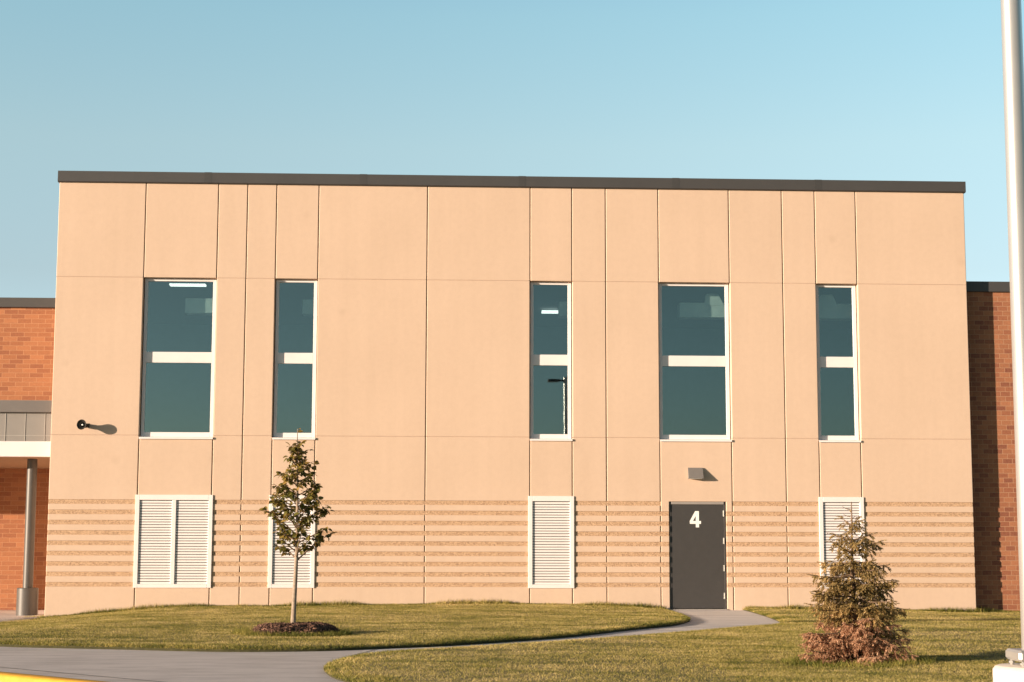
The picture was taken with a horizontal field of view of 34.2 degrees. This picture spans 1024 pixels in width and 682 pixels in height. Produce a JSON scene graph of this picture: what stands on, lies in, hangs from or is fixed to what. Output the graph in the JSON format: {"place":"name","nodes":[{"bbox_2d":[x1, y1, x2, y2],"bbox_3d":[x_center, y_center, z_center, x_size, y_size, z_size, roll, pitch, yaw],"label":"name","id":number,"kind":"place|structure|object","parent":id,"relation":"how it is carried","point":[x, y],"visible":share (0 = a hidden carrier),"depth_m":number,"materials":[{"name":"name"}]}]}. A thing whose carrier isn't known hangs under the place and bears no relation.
{"place":"outdoors","nodes":[
{"label":"outdoors","id":0,"kind":"place"},
{"bbox_2d":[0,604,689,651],"bbox_3d":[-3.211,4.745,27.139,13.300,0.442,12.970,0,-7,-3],"label":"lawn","id":1,"kind":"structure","parent":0,"point":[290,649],"depth_m":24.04,"materials":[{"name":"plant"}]},
{"bbox_2d":[251,621,342,635],"bbox_3d":[-3.106,4.103,23.717,1.400,0.206,1.373,0,-7,-3],"label":"mulch bed","id":2,"kind":"object","parent":1,"relation":"on","point":[308,627],"visible":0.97,"depth_m":23.41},
{"bbox_2d":[259,428,337,622],"bbox_3d":[-3.118,2.728,23.893,1.052,2.968,1.068,-2,-7,15],"label":"young tree","id":3,"kind":"object","parent":2,"relation":"on","point":[310,496],"visible":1,"depth_m":23.91,"materials":[{"name":"green plant"}]},
{"bbox_2d":[0,610,964,681],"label":"pavement","id":4,"kind":"structure","parent":0,"point":[161,666],"depth_m":19.11,"materials":[{"name":"concrete"}]},
{"bbox_2d":[2,615,740,681],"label":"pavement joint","id":5,"kind":"object","parent":4,"relation":"on","point":[347,656],"visible":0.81,"depth_m":17.73,"materials":[{"name":"grey concrete"}]},
{"bbox_2d":[44,171,975,616],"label":"concrete building","id":6,"kind":"structure","parent":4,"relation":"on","point":[528,389],"depth_m":34.03,"materials":[{"name":"beige concrete"}]},
{"bbox_2d":[77,419,88,429],"bbox_3d":[-8.611,1.683,33.366,0.206,0.206,0.265,0,-7,-3],"label":"security camera","id":7,"kind":"object","parent":6,"relation":"attached to","point":[82,424],"visible":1,"depth_m":33.30,"materials":[{"name":"black plastic"}]},
{"bbox_2d":[139,278,216,438],"bbox_3d":[-6.780,0.361,33.879,1.480,3.290,0.330,0,-7,-3],"label":"window","id":8,"kind":"structure","parent":6,"relation":"in","point":[148,357],"depth_m":33.84,"materials":[{"name":"white metal"}]},
{"bbox_2d":[272,280,317,439],"bbox_3d":[-4.420,0.379,33.986,0.868,3.290,0.330,0,-7,-3],"label":"window","id":9,"kind":"structure","parent":6,"relation":"in","point":[280,358],"depth_m":33.96,"materials":[{"name":"white metal"}]},
{"bbox_2d":[530,282,572,440],"bbox_3d":[0.800,0.412,34.159,0.867,3.290,0.206,0,-7,-3],"label":"window","id":10,"kind":"structure","parent":6,"relation":"in","point":[535,360],"depth_m":34.19,"materials":[{"name":"white metal"}]},
{"bbox_2d":[658,283,731,441],"bbox_3d":[3.763,0.434,34.293,1.478,3.290,0.206,0,-7,-3],"label":"window","id":11,"kind":"structure","parent":6,"relation":"in","point":[671,361],"depth_m":34.32,"materials":[{"name":"white metal"}]},
{"bbox_2d":[688,468,703,478],"bbox_3d":[3.741,2.693,33.870,0.300,0.230,0.147,0,-7,-3],"label":"wall light","id":12,"kind":"object","parent":6,"relation":"attached to","point":[695,473],"visible":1,"depth_m":33.85,"materials":[{"name":"grey metal"}]},
{"bbox_2d":[669,502,727,609],"bbox_3d":[3.777,4.389,33.806,1.164,2.232,0.180,0,-7,-3],"label":"door","id":13,"kind":"structure","parent":6,"relation":"in","point":[697,531],"depth_m":33.78,"materials":[{"name":"paint"}]},
{"bbox_2d":[816,285,860,441],"bbox_3d":[6.737,0.457,34.427,0.866,3.290,0.206,0,-7,-3],"label":"window","id":14,"kind":"structure","parent":6,"relation":"in","point":[822,362],"depth_m":34.46,"materials":[{"name":"white metal"}]},
{"bbox_2d":[0,598,1021,681],"bbox_3d":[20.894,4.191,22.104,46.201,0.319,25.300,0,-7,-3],"label":"lawn","id":15,"kind":"structure","parent":0,"point":[622,662],"depth_m":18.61,"materials":[{"name":"plant"}]},
{"bbox_2d":[797,502,918,665],"bbox_3d":[3.799,2.795,18.680,1.393,1.972,1.261,4,-8,-30],"label":"spruce","id":16,"kind":"object","parent":15,"relation":"on","point":[862,635],"visible":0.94,"depth_m":18.52,"materials":[{"name":"green plant"}]},
{"bbox_2d":[993,0,1023,681],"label":"light pole","id":17,"kind":"object","parent":15,"relation":"on","point":[1013,92],"visible":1,"depth_m":12.41,"materials":[{"name":"metal"}]},
{"bbox_2d":[0,0,1023,297],"label":"sky","id":18,"kind":"structure","parent":0,"point":[878,90],"materials":[{"name":"blue"}]},
{"bbox_2d":[672,608,723,608],"bbox_3d":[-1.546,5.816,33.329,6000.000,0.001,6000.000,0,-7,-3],"label":"ground","id":19,"kind":"structure","parent":0,"point":[697,608],"depth_m":44.88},
{"bbox_2d":[0,297,55,615],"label":"brick wing","id":20,"kind":"structure","parent":19,"relation":"on","point":[27,327],"depth_m":36.73,"materials":[{"name":"brick"}]},
{"bbox_2d":[966,281,1019,611],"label":"brick wing","id":21,"kind":"structure","parent":19,"relation":"on","point":[996,555],"depth_m":34.61,"materials":[{"name":"brown brick"}]},
{"label":"road","id":22,"kind":"structure","parent":0,"visible":0},
{"bbox_2d":[0,671,107,681],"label":"kerb","id":23,"kind":"structure","parent":22,"relation":"on","point":[11,677],"depth_m":16.82,"materials":[{"name":"yellow paint"}]}
]}

